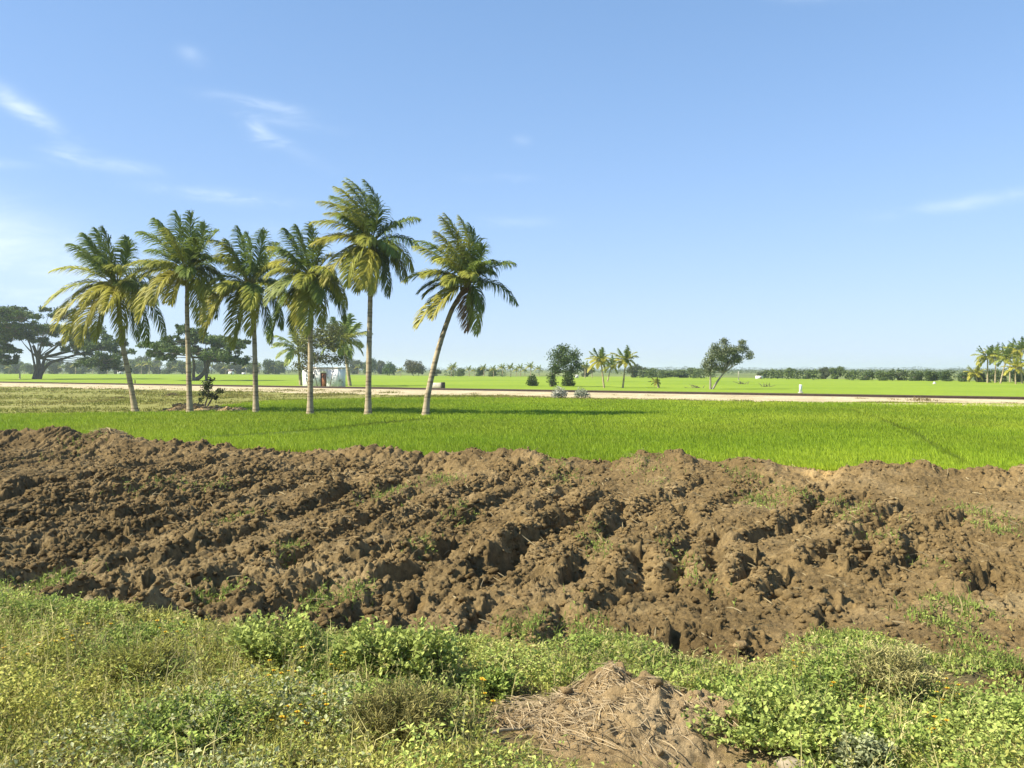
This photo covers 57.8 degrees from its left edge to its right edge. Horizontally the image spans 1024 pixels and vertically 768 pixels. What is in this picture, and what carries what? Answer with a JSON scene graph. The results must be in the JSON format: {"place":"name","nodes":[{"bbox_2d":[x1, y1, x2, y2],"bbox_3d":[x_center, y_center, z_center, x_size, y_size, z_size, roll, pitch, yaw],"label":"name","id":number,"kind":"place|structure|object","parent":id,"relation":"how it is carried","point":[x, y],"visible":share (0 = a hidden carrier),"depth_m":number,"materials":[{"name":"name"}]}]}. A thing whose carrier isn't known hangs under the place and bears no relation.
{"place":"outdoors","nodes":[
{"label":"outdoors","id":0,"kind":"place"},
{"bbox_2d":[0,383,1023,414],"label":"dry grass ground","id":1,"kind":"structure","parent":0,"point":[141,406],"depth_m":63.91,"materials":[{"name":"green plant"}]},
{"bbox_2d":[42,225,166,411],"bbox_3d":[-18.885,-3.053,44.151,4.961,8.868,5.125,1,1,33],"label":"coconut palm","id":2,"kind":"object","parent":1,"relation":"on","point":[100,293],"visible":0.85,"depth_m":43.37,"materials":[{"name":"green plant"}]},
{"bbox_2d":[197,377,226,405],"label":"mound shrub","id":3,"kind":"object","parent":1,"relation":"on","point":[206,387],"visible":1,"depth_m":48.30,"materials":[{"name":"green plant"}]},
{"bbox_2d":[0,383,1023,406],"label":"railway ballast","id":4,"kind":"structure","parent":1,"relation":"on","point":[759,398],"depth_m":69.41,"materials":[{"name":"grey gravel"}]},
{"bbox_2d":[0,381,1023,399],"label":"railway track","id":5,"kind":"structure","parent":4,"relation":"on","point":[807,394],"depth_m":71.62,"materials":[{"name":"gravel"}]},
{"bbox_2d":[551,386,567,397],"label":"silver shrub","id":6,"kind":"object","parent":4,"relation":"on","point":[559,393],"visible":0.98,"depth_m":62.88,"materials":[{"name":"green plant"}]},
{"bbox_2d":[574,387,589,397],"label":"silver shrub","id":7,"kind":"object","parent":4,"relation":"on","point":[581,394],"visible":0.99,"depth_m":62.87,"materials":[{"name":"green plant"}]},
{"bbox_2d":[0,425,1023,700],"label":"ploughed field","id":8,"kind":"structure","parent":0,"point":[690,627],"depth_m":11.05,"materials":[{"name":"brown soil"}]},
{"bbox_2d":[0,429,1023,680],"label":"field stubble","id":9,"kind":"object","parent":8,"relation":"on","point":[966,647],"visible":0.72,"depth_m":8.74,"materials":[{"name":"brown plant"}]},
{"bbox_2d":[733,640,748,647],"bbox_3d":[1.690,1.938,6.886,0.129,0.062,0.093,0,1,20],"label":"stone","id":10,"kind":"object","parent":8,"relation":"on","point":[742,643],"visible":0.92,"depth_m":6.86,"materials":[{"name":"brown stone"}]},
{"bbox_2d":[0,374,1023,396],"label":"paddy ground","id":11,"kind":"structure","parent":0,"point":[870,386],"depth_m":131.06,"materials":[{"name":"green plant"}]},
{"bbox_2d":[0,359,16,373],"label":"tree","id":12,"kind":"object","parent":11,"relation":"on","point":[7,370],"visible":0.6,"depth_m":406.49,"materials":[{"name":"green plant"}]},
{"bbox_2d":[11,361,22,373],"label":"tree","id":13,"kind":"object","parent":11,"relation":"on","point":[16,370],"visible":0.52,"depth_m":413.96,"materials":[{"name":"green plant"}]},
{"bbox_2d":[0,305,44,365],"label":"rain tree","id":14,"kind":"object","parent":11,"relation":"on","point":[14,313],"visible":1,"depth_m":183.54,"materials":[{"name":"green plant"}]},
{"bbox_2d":[18,362,33,373],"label":"tree","id":15,"kind":"object","parent":11,"relation":"on","point":[28,367],"visible":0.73,"depth_m":387.68,"materials":[{"name":"green plant"}]},
{"bbox_2d":[45,361,63,373],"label":"tree","id":16,"kind":"object","parent":11,"relation":"on","point":[53,368],"visible":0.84,"depth_m":396.89,"materials":[{"name":"green plant"}]},
{"bbox_2d":[0,305,136,378],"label":"rain tree","id":17,"kind":"object","parent":11,"relation":"on","point":[110,345],"visible":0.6,"depth_m":189.33,"materials":[{"name":"green plant"}]},
{"bbox_2d":[63,362,80,373],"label":"tree","id":18,"kind":"object","parent":11,"relation":"on","point":[68,369],"visible":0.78,"depth_m":394.77,"materials":[{"name":"green plant"}]},
{"bbox_2d":[135,323,251,380],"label":"rain tree","id":19,"kind":"object","parent":11,"relation":"on","point":[215,353],"visible":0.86,"depth_m":163.36,"materials":[{"name":"green plant"}]},
{"bbox_2d":[270,326,323,384],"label":"coconut palm","id":20,"kind":"object","parent":11,"relation":"on","point":[289,356],"visible":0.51,"depth_m":115.22,"materials":[{"name":"green plant"}]},
{"bbox_2d":[290,321,351,385],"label":"leafy tree","id":21,"kind":"object","parent":11,"relation":"on","point":[334,328],"visible":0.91,"depth_m":103.00,"materials":[{"name":"green plant"}]},
{"bbox_2d":[303,367,345,386],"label":"hut","id":22,"kind":"object","parent":11,"relation":"on","point":[323,375],"visible":0.56,"depth_m":102.43,"materials":[{"name":"concrete"}]},
{"bbox_2d":[319,312,373,385],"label":"coconut palm","id":23,"kind":"object","parent":11,"relation":"on","point":[353,333],"visible":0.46,"depth_m":111.12,"materials":[{"name":"green plant"}]},
{"bbox_2d":[382,360,396,374],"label":"pale tree","id":24,"kind":"object","parent":11,"relation":"on","point":[390,368],"visible":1,"depth_m":288.86,"materials":[{"name":"green plant"}]},
{"bbox_2d":[403,359,426,375],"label":"tree","id":25,"kind":"object","parent":11,"relation":"on","point":[414,367],"visible":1,"depth_m":279.29,"materials":[{"name":"green plant"}]},
{"bbox_2d":[525,373,538,385],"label":"shrub","id":26,"kind":"object","parent":11,"relation":"on","point":[532,381],"visible":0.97,"depth_m":111.17,"materials":[{"name":"green plant"}]},
{"bbox_2d":[545,343,584,386],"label":"round tree","id":27,"kind":"object","parent":11,"relation":"on","point":[562,361],"visible":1,"depth_m":106.84,"materials":[{"name":"green plant"}]},
{"bbox_2d":[560,373,575,385],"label":"shrub","id":28,"kind":"object","parent":11,"relation":"on","point":[567,381],"visible":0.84,"depth_m":111.02,"materials":[{"name":"green plant"}]},
{"bbox_2d":[585,347,610,387],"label":"coconut palm","id":29,"kind":"object","parent":11,"relation":"on","point":[602,358],"visible":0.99,"depth_m":99.84,"materials":[{"name":"green plant"}]},
{"bbox_2d":[602,355,617,380],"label":"coconut palm","id":30,"kind":"object","parent":11,"relation":"on","point":[611,365],"visible":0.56,"depth_m":152.45,"materials":[{"name":"green plant"}]},
{"bbox_2d":[608,345,638,387],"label":"coconut palm","id":31,"kind":"object","parent":11,"relation":"on","point":[625,360],"visible":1,"depth_m":99.91,"materials":[{"name":"green plant"}]},
{"bbox_2d":[626,363,640,377],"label":"tree","id":32,"kind":"object","parent":11,"relation":"on","point":[633,370],"visible":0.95,"depth_m":224.32,"materials":[{"name":"green plant"}]},
{"bbox_2d":[657,370,673,377],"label":"tree","id":33,"kind":"object","parent":11,"relation":"on","point":[667,373],"visible":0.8,"depth_m":219.18,"materials":[{"name":"green plant"}]},
{"bbox_2d":[672,369,690,377],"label":"tree","id":34,"kind":"object","parent":11,"relation":"on","point":[680,373],"visible":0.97,"depth_m":219.60,"materials":[{"name":"green plant"}]},
{"bbox_2d":[700,337,754,388],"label":"leaning tree","id":35,"kind":"object","parent":11,"relation":"on","point":[726,355],"visible":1,"depth_m":93.25,"materials":[{"name":"green plant"}]},
{"bbox_2d":[859,371,874,379],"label":"tree","id":36,"kind":"object","parent":11,"relation":"on","point":[866,376],"visible":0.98,"depth_m":170.24,"materials":[{"name":"green plant"}]},
{"bbox_2d":[873,370,893,380],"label":"tree","id":37,"kind":"object","parent":11,"relation":"on","point":[881,375],"visible":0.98,"depth_m":164.33,"materials":[{"name":"green plant"}]},
{"bbox_2d":[908,371,923,380],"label":"tree","id":38,"kind":"object","parent":11,"relation":"on","point":[917,376],"visible":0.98,"depth_m":161.43,"materials":[{"name":"green plant"}]},
{"bbox_2d":[923,371,940,380],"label":"tree","id":39,"kind":"object","parent":11,"relation":"on","point":[934,378],"visible":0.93,"depth_m":156.48,"materials":[{"name":"green plant"}]},
{"bbox_2d":[937,370,952,380],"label":"tree","id":40,"kind":"object","parent":11,"relation":"on","point":[944,375],"visible":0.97,"depth_m":154.66,"materials":[{"name":"green plant"}]},
{"bbox_2d":[956,372,970,381],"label":"tree","id":41,"kind":"object","parent":11,"relation":"on","point":[962,377],"visible":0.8,"depth_m":150.30,"materials":[{"name":"green plant"}]},
{"bbox_2d":[963,364,986,381],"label":"coconut palm","id":42,"kind":"object","parent":11,"relation":"on","point":[978,371],"visible":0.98,"depth_m":144.84,"materials":[{"name":"green plant"}]},
{"bbox_2d":[970,345,1000,382],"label":"coconut palm","id":43,"kind":"object","parent":11,"relation":"on","point":[989,351],"visible":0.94,"depth_m":137.91,"materials":[{"name":"green plant"}]},
{"bbox_2d":[980,344,1005,382],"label":"coconut palm","id":44,"kind":"object","parent":11,"relation":"on","point":[997,348],"visible":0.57,"depth_m":138.00,"materials":[{"name":"green plant"}]},
{"bbox_2d":[990,346,1017,382],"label":"coconut palm","id":45,"kind":"object","parent":11,"relation":"on","point":[1005,355],"visible":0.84,"depth_m":131.73,"materials":[{"name":"green plant"}]},
{"bbox_2d":[999,356,1023,383],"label":"coconut palm","id":46,"kind":"object","parent":11,"relation":"on","point":[1016,364],"visible":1,"depth_m":125.84,"materials":[{"name":"green plant"}]},
{"bbox_2d":[1003,336,1023,382],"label":"coconut palm","id":47,"kind":"object","parent":11,"relation":"on","point":[1018,349],"visible":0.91,"depth_m":131.71,"materials":[{"name":"green plant"}]},
{"bbox_2d":[1008,370,1023,381],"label":"tree","id":48,"kind":"object","parent":11,"relation":"on","point":[1018,377],"visible":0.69,"depth_m":145.59,"materials":[{"name":"green plant"}]},
{"bbox_2d":[0,578,1023,767],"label":"verge ground","id":49,"kind":"structure","parent":0,"point":[741,760],"depth_m":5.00,"materials":[{"name":"green plant"}]},
{"bbox_2d":[38,623,112,658],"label":"flowering weed","id":50,"kind":"object","parent":49,"relation":"on","point":[71,643],"visible":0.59,"depth_m":6.36,"materials":[{"name":"green plant"}]},
{"bbox_2d":[80,628,181,682],"bbox_3d":[-2.481,1.751,6.013,0.674,0.304,0.620,0,1,0],"label":"dry weed","id":51,"kind":"object","parent":49,"relation":"on","point":[120,654],"visible":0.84,"depth_m":5.93,"materials":[{"name":"plant"}]},
{"bbox_2d":[154,619,207,645],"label":"flowering weed","id":52,"kind":"object","parent":49,"relation":"on","point":[177,633],"visible":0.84,"depth_m":6.49,"materials":[{"name":"green plant"}]},
{"bbox_2d":[107,686,276,754],"bbox_3d":[-1.703,1.778,4.968,0.842,0.240,0.780,-1,1,-34],"label":"leafy weed","id":53,"kind":"object","parent":49,"relation":"on","point":[164,715],"visible":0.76,"depth_m":4.85,"materials":[{"name":"plant"}]},
{"bbox_2d":[219,604,332,669],"bbox_3d":[-1.547,1.663,6.091,0.733,0.429,0.593,0,1,0],"label":"leafy weed","id":54,"kind":"object","parent":49,"relation":"on","point":[253,644],"visible":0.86,"depth_m":6.00,"materials":[{"name":"plant"}]},
{"bbox_2d":[254,669,300,696],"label":"flowering weed","id":55,"kind":"object","parent":49,"relation":"on","point":[273,670],"visible":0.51,"depth_m":5.43,"materials":[{"name":"green plant"}]},
{"bbox_2d":[267,646,308,674],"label":"flowering weed","id":56,"kind":"object","parent":49,"relation":"on","point":[301,660],"visible":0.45,"depth_m":5.79,"materials":[{"name":"green plant"}]},
{"bbox_2d":[270,704,308,738],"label":"flowering weed","id":57,"kind":"object","parent":49,"relation":"on","point":[280,717],"visible":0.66,"depth_m":4.92,"materials":[{"name":"green plant"}]},
{"bbox_2d":[311,693,331,728],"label":"flowering weed","id":58,"kind":"object","parent":49,"relation":"on","point":[323,702],"visible":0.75,"depth_m":5.00,"materials":[{"name":"green plant"}]},
{"bbox_2d":[328,651,347,677],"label":"flowering weed","id":59,"kind":"object","parent":49,"relation":"on","point":[344,664],"visible":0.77,"depth_m":5.71,"materials":[{"name":"green plant"}]},
{"bbox_2d":[327,614,414,678],"bbox_3d":[-0.807,1.644,5.840,0.564,0.410,0.565,1,1,31],"label":"leafy weed","id":60,"kind":"object","parent":49,"relation":"on","point":[363,636],"visible":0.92,"depth_m":5.73,"materials":[{"name":"plant"}]},
{"bbox_2d":[334,670,471,750],"bbox_3d":[-0.564,1.720,4.884,0.715,0.377,0.611,0,1,0],"label":"dry weed","id":61,"kind":"object","parent":49,"relation":"on","point":[382,712],"visible":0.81,"depth_m":4.82,"materials":[{"name":"plant"}]},
{"bbox_2d":[393,615,469,686],"bbox_3d":[-0.528,1.659,5.772,0.488,0.457,0.437,-1,1,-36],"label":"leafy weed","id":62,"kind":"object","parent":49,"relation":"on","point":[419,658],"visible":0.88,"depth_m":5.72,"materials":[{"name":"plant"}]},
{"bbox_2d":[467,677,495,715],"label":"flowering weed","id":63,"kind":"object","parent":49,"relation":"on","point":[483,702],"visible":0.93,"depth_m":5.32,"materials":[{"name":"green plant"}]},
{"bbox_2d":[458,661,526,700],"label":"leafy weed","id":64,"kind":"object","parent":49,"relation":"on","point":[497,682],"visible":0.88,"depth_m":5.59,"materials":[{"name":"plant"}]},
{"bbox_2d":[0,579,1023,767],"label":"verge weeds","id":65,"kind":"object","parent":49,"relation":"on","point":[906,735],"visible":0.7,"depth_m":5.30,"materials":[{"name":"green plant"}]},
{"bbox_2d":[480,659,774,767],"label":"soil heap","id":66,"kind":"object","parent":49,"relation":"on","point":[611,712],"visible":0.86,"depth_m":4.93,"materials":[{"name":"soil"}]},
{"bbox_2d":[489,725,533,735],"bbox_3d":[0.000,1.798,4.836,0.294,0.050,0.031,-1,1,-40],"label":"stick","id":67,"kind":"object","parent":66,"relation":"on","point":[495,732],"visible":0.91,"depth_m":4.80,"materials":[{"name":"wood"}]},
{"bbox_2d":[680,680,877,755],"bbox_3d":[1.401,1.787,4.967,1.039,0.278,0.892,0,1,0],"label":"leafy weed","id":68,"kind":"object","parent":49,"relation":"on","point":[787,718],"visible":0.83,"depth_m":4.87,"materials":[{"name":"plant"}]},
{"bbox_2d":[775,756,816,767],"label":"stone","id":69,"kind":"object","parent":49,"relation":"on","point":[787,762],"visible":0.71,"depth_m":4.59,"materials":[{"name":"beige stone"}]},
{"bbox_2d":[821,728,899,767],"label":"leafy weed","id":70,"kind":"object","parent":49,"relation":"on","point":[869,747],"visible":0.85,"depth_m":4.60,"materials":[{"name":"plant"}]},
{"bbox_2d":[843,637,951,699],"bbox_3d":[2.339,1.733,5.705,0.613,0.395,0.560,0,1,-23],"label":"grass tussock","id":71,"kind":"object","parent":49,"relation":"on","point":[906,679],"depth_m":5.64,"materials":[{"name":"plant"}]},
{"bbox_2d":[924,711,954,753],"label":"flowering weed","id":72,"kind":"object","parent":49,"relation":"on","point":[944,725],"visible":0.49,"depth_m":4.91,"materials":[{"name":"green plant"}]},
{"bbox_2d":[934,678,960,717],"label":"flowering weed","id":73,"kind":"object","parent":49,"relation":"on","point":[955,698],"visible":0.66,"depth_m":5.34,"materials":[{"name":"green plant"}]},
{"bbox_2d":[0,369,1023,381],"bbox_3d":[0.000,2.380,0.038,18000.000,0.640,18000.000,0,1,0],"label":"ground","id":74,"kind":"structure","parent":0,"point":[729,375],"depth_m":366.30,"materials":[{"name":"green plant"}]},
{"bbox_2d":[75,357,92,373],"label":"tree","id":75,"kind":"object","parent":74,"relation":"on","point":[82,369],"visible":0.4,"depth_m":408.68,"materials":[{"name":"green plant"}]},
{"bbox_2d":[128,357,140,373],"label":"tree","id":76,"kind":"object","parent":74,"relation":"on","point":[135,369],"visible":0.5,"depth_m":409.56,"materials":[{"name":"green plant"}]},
{"bbox_2d":[136,355,150,373],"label":"tree","id":77,"kind":"object","parent":74,"relation":"on","point":[144,369],"visible":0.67,"depth_m":392.77,"materials":[{"name":"green plant"}]},
{"bbox_2d":[150,359,162,373],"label":"tree","id":78,"kind":"object","parent":74,"relation":"on","point":[155,369],"visible":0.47,"depth_m":406.38,"materials":[{"name":"green plant"}]},
{"bbox_2d":[161,358,177,373],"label":"tree","id":79,"kind":"object","parent":74,"relation":"on","point":[168,369],"visible":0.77,"depth_m":400.54,"materials":[{"name":"green plant"}]},
{"bbox_2d":[172,360,191,373],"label":"tree","id":80,"kind":"object","parent":74,"relation":"on","point":[181,367],"visible":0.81,"depth_m":400.79,"materials":[{"name":"green plant"}]},
{"bbox_2d":[185,359,209,373],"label":"tree","id":81,"kind":"object","parent":74,"relation":"on","point":[199,366],"visible":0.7,"depth_m":389.96,"materials":[{"name":"green plant"}]},
{"bbox_2d":[212,362,230,373],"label":"tree","id":82,"kind":"object","parent":74,"relation":"on","point":[219,368],"visible":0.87,"depth_m":392.71,"materials":[{"name":"green plant"}]},
{"bbox_2d":[225,363,248,373],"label":"tree","id":83,"kind":"object","parent":74,"relation":"on","point":[237,368],"visible":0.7,"depth_m":400.08,"materials":[{"name":"green plant"}]},
{"bbox_2d":[262,358,275,373],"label":"tree","id":84,"kind":"object","parent":74,"relation":"on","point":[267,369],"visible":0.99,"depth_m":386.44,"materials":[{"name":"green plant"}]},
{"bbox_2d":[271,360,285,373],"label":"tree","id":85,"kind":"object","parent":74,"relation":"on","point":[281,368],"visible":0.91,"depth_m":390.59,"materials":[{"name":"green plant"}]},
{"bbox_2d":[348,359,364,373],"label":"tree","id":86,"kind":"object","parent":74,"relation":"on","point":[353,362],"visible":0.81,"depth_m":397.56,"materials":[{"name":"green plant"}]},
{"bbox_2d":[362,359,377,373],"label":"tree","id":87,"kind":"object","parent":74,"relation":"on","point":[374,362],"visible":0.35,"depth_m":387.75,"materials":[{"name":"green plant"}]},
{"bbox_2d":[375,360,385,373],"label":"tree","id":88,"kind":"object","parent":74,"relation":"on","point":[380,367],"visible":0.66,"depth_m":392.46,"materials":[{"name":"green plant"}]},
{"bbox_2d":[0,364,1023,382],"bbox_3d":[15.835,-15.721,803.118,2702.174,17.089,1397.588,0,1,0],"label":"wood","id":89,"kind":"object","parent":74,"relation":"on","point":[771,373],"visible":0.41,"depth_m":226.23,"materials":[{"name":"green plant"}]},
{"bbox_2d":[819,367,830,378],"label":"tree","id":90,"kind":"object","parent":74,"relation":"on","point":[825,372],"visible":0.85,"depth_m":196.29,"materials":[{"name":"green plant"}]},
{"bbox_2d":[828,366,844,378],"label":"tree","id":91,"kind":"object","parent":74,"relation":"on","point":[837,372],"visible":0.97,"depth_m":190.43,"materials":[{"name":"green plant"}]},
{"bbox_2d":[0,0,1023,369],"label":"sky","id":92,"kind":"structure","parent":0,"point":[815,184],"materials":[{"name":"blue"}]},
{"bbox_2d":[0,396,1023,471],"bbox_3d":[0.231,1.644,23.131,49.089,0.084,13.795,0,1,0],"label":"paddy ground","id":93,"kind":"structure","parent":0,"point":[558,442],"depth_m":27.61,"materials":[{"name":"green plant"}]},
{"bbox_2d":[83,427,134,437],"bbox_3d":[-11.390,1.410,25.680,2.122,0.544,1.892,0,1,-22],"label":"soil heap","id":94,"kind":"object","parent":93,"relation":"on","point":[103,430],"visible":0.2,"depth_m":25.64,"materials":[{"name":"soil"}]},
{"bbox_2d":[170,404,891,430],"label":"paddy bed","id":95,"kind":"object","parent":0,"point":[449,429],"visible":0.01,"depth_m":36.43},
{"bbox_2d":[114,210,225,411],"bbox_3d":[-14.935,-3.342,42.843,4.419,9.436,4.931,1,1,37],"label":"coconut palm","id":96,"kind":"object","parent":95,"relation":"on","point":[187,252],"visible":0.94,"depth_m":42.08,"materials":[{"name":"green plant"}]},
{"bbox_2d":[162,403,247,411],"bbox_3d":[-14.448,1.124,44.242,4.720,0.473,1.800,0,1,0],"label":"soil heap","id":97,"kind":"object","parent":95,"relation":"on","point":[181,406],"visible":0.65,"depth_m":43.92,"materials":[{"name":"soil"}]},
{"bbox_2d":[198,225,286,411],"bbox_3d":[-12.180,-2.964,42.651,4.029,8.680,4.527,0,1,0],"label":"coconut palm","id":98,"kind":"object","parent":95,"relation":"on","point":[247,290],"visible":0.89,"depth_m":42.25,"materials":[{"name":"green plant"}]},
{"bbox_2d":[262,222,347,414],"bbox_3d":[-9.112,-2.902,40.860,3.709,8.613,4.291,0,1,-23],"label":"coconut palm","id":99,"kind":"object","parent":95,"relation":"on","point":[306,291],"visible":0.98,"depth_m":40.30,"materials":[{"name":"green plant"}]},
{"bbox_2d":[308,177,421,413],"bbox_3d":[-6.401,-3.763,40.448,4.542,10.350,4.206,-1,1,-43],"label":"coconut palm","id":100,"kind":"object","parent":95,"relation":"on","point":[365,250],"visible":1,"depth_m":39.73,"materials":[{"name":"green plant"}]},
{"bbox_2d":[401,213,518,415],"bbox_3d":[-2.257,-2.937,39.710,4.080,8.755,4.042,1,1,44],"label":"coconut palm","id":101,"kind":"object","parent":95,"relation":"on","point":[463,263],"visible":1,"depth_m":39.29,"materials":[{"name":"green plant"}]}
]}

